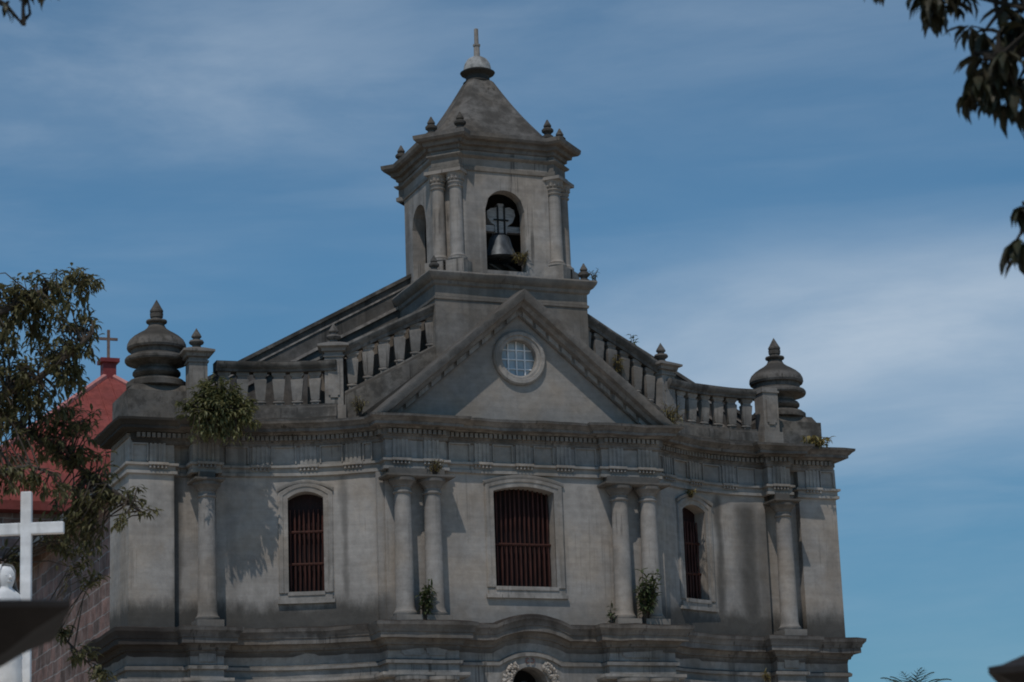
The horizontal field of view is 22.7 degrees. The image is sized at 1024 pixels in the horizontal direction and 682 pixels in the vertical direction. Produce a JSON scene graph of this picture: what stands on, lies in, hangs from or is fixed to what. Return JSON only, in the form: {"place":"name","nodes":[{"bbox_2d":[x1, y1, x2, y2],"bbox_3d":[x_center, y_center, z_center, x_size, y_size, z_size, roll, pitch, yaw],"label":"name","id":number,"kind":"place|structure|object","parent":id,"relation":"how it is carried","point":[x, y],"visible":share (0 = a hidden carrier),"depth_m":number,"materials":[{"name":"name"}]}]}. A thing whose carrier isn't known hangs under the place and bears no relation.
{"place":"outdoors","nodes":[
{"label":"outdoors","id":0,"kind":"place"},
{"bbox_2d":[0,564,21,681],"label":"robed statue","id":1,"kind":"object","parent":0,"point":[10,671],"visible":0.52,"depth_m":29.42,"materials":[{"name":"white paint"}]},
{"bbox_2d":[0,599,70,666],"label":"gate pillar","id":2,"kind":"structure","parent":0,"point":[26,625],"depth_m":7.96,"materials":[{"name":"concrete"}]},
{"bbox_2d":[6,28,866,681],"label":"church","id":3,"kind":"structure","parent":0,"point":[316,528],"depth_m":62.15,"materials":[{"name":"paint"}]},
{"bbox_2d":[174,372,261,447],"bbox_3d":[-6.948,1.672,60.110,2.153,1.827,1.448,3,-15,-21],"label":"cornice bush","id":4,"kind":"object","parent":3,"relation":"on","point":[222,406],"visible":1,"depth_m":59.91,"materials":[{"name":"green plant"}]},
{"bbox_2d":[277,480,335,603],"bbox_3d":[-4.921,4.816,60.975,1.374,2.995,0.484,-2,-14,-1],"label":"window","id":5,"kind":"structure","parent":3,"relation":"in","point":[305,522],"depth_m":61.01,"materials":[{"name":"paint"}]},
{"bbox_2d":[349,395,369,415],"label":"dry grass","id":6,"kind":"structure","parent":3,"relation":"on","point":[359,408],"depth_m":61.12,"materials":[{"name":"green plant"}]},
{"bbox_2d":[415,578,436,618],"bbox_3d":[-1.993,6.050,59.786,0.561,0.954,0.622,-14,-18,41],"label":"ledge plant","id":7,"kind":"object","parent":3,"relation":"on","point":[425,598],"visible":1,"depth_m":59.75,"materials":[{"name":"green plant"}]},
{"bbox_2d":[424,458,443,473],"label":"dry grass","id":8,"kind":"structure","parent":3,"relation":"on","point":[435,469],"depth_m":60.77,"materials":[{"name":"green plant"}]},
{"bbox_2d":[485,203,519,263],"bbox_3d":[-0.319,-2.734,64.668,1.003,1.500,0.947,-7,-15,21],"label":"bell","id":9,"kind":"object","parent":3,"relation":"hanging from","point":[500,218],"visible":0.89,"depth_m":64.55,"materials":[{"name":"grey metal"}]},
{"bbox_2d":[511,249,529,265],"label":"dry grass","id":10,"kind":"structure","parent":3,"relation":"on","point":[520,259],"depth_m":63.96,"materials":[{"name":"green plant"}]},
{"bbox_2d":[483,475,568,598],"bbox_3d":[0.251,4.778,61.875,2.100,3.025,0.505,3,-15,-21],"label":"window","id":11,"kind":"structure","parent":3,"relation":"in","point":[516,521],"depth_m":61.97,"materials":[{"name":"paint"}]},
{"bbox_2d":[587,270,597,280],"bbox_3d":[2.053,-1.672,64.258,0.324,0.330,0.314,3,-15,-21],"label":"sprig","id":12,"kind":"object","parent":3,"relation":"on","point":[593,277],"visible":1,"depth_m":64.26,"materials":[{"name":"green plant"}]},
{"bbox_2d":[605,600,616,622],"bbox_3d":[2.374,6.564,61.608,0.295,0.569,0.318,-11,-16,32],"label":"ledge plant","id":13,"kind":"object","parent":3,"relation":"on","point":[610,614],"visible":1,"depth_m":61.59,"materials":[{"name":"green plant"}]},
{"bbox_2d":[612,353,624,374],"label":"dry grass","id":14,"kind":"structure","parent":3,"relation":"on","point":[620,366],"depth_m":64.43,"materials":[{"name":"green plant"}]},
{"bbox_2d":[627,334,637,344],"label":"sprig","id":15,"kind":"object","parent":3,"relation":"on","point":[633,338],"visible":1,"depth_m":65.02,"materials":[{"name":"green plant"}]},
{"bbox_2d":[633,568,663,622],"bbox_3d":[3.278,6.186,61.845,0.739,1.346,0.806,3,-15,-21],"label":"ledge plant","id":16,"kind":"object","parent":3,"relation":"on","point":[645,605],"visible":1,"depth_m":61.78,"materials":[{"name":"green plant"}]},
{"bbox_2d":[661,401,687,425],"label":"dry grass","id":17,"kind":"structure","parent":3,"relation":"on","point":[672,418],"depth_m":63.72,"materials":[{"name":"green plant"}]},
{"bbox_2d":[686,489,696,497],"bbox_3d":[4.539,3.870,64.525,0.322,0.270,0.446,3,-15,-21],"label":"fern","id":18,"kind":"object","parent":3,"relation":"on","point":[691,493],"visible":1,"depth_m":64.53,"materials":[{"name":"green plant"}]},
{"bbox_2d":[675,493,718,611],"bbox_3d":[4.537,5.355,64.510,1.374,2.995,0.484,11,-19,-43],"label":"window","id":19,"kind":"structure","parent":3,"relation":"in","point":[688,544],"depth_m":64.60,"materials":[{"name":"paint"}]},
{"bbox_2d":[761,669,770,681],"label":"sprig","id":20,"kind":"object","parent":3,"relation":"on","point":[767,677],"visible":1,"depth_m":64.30,"materials":[{"name":"green plant"}]},
{"bbox_2d":[799,435,835,447],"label":"fern","id":21,"kind":"object","parent":3,"relation":"on","point":[818,442],"visible":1,"depth_m":66.44,"materials":[{"name":"green plant"}]},
{"bbox_2d":[0,0,1023,681],"label":"sky","id":22,"kind":"structure","parent":0,"point":[807,176],"materials":[{"name":"blue"}]},
{"label":"paving","id":23,"kind":"structure","parent":0,"visible":0},
{"bbox_2d":[0,0,59,25],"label":"overhanging tree","id":24,"kind":"object","parent":23,"relation":"on","point":[6,8],"visible":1,"depth_m":13.57,"materials":[{"name":"green plant"}]},
{"bbox_2d":[0,262,163,681],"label":"leafy tree","id":25,"kind":"object","parent":23,"relation":"on","point":[23,304],"visible":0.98,"depth_m":35.30,"materials":[{"name":"green plant"}]},
{"bbox_2d":[864,0,1023,277],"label":"mango tree","id":26,"kind":"object","parent":23,"relation":"on","point":[984,86],"visible":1,"depth_m":12.41,"materials":[{"name":"green plant"}]},
{"bbox_2d":[988,655,1023,681],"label":"gate pillar","id":27,"kind":"structure","parent":23,"relation":"on","point":[1012,670],"depth_m":9.82,"materials":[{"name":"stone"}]},
{"label":"ground","id":28,"kind":"structure","parent":0,"visible":0},
{"bbox_2d":[0,330,127,563],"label":"red roofed building","id":29,"kind":"structure","parent":28,"relation":"on","point":[105,390],"depth_m":101.44,"materials":[{"name":"metal"}]},
{"bbox_2d":[881,668,950,681],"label":"palm tree","id":30,"kind":"object","parent":28,"relation":"on","point":[920,680],"visible":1,"depth_m":147.01,"materials":[{"name":"green plant"}]},
{"bbox_3d":[-5.633,7.032,28.687,3.111,3.720,3.111,-2,-14,0],"label":"pedestal","id":31,"kind":"object","parent":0,"visible":0},
{"bbox_2d":[0,491,63,681],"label":"white cross","id":32,"kind":"object","parent":31,"relation":"on","point":[26,528],"visible":0.9,"depth_m":29.77,"materials":[{"name":"paint"}]}
]}

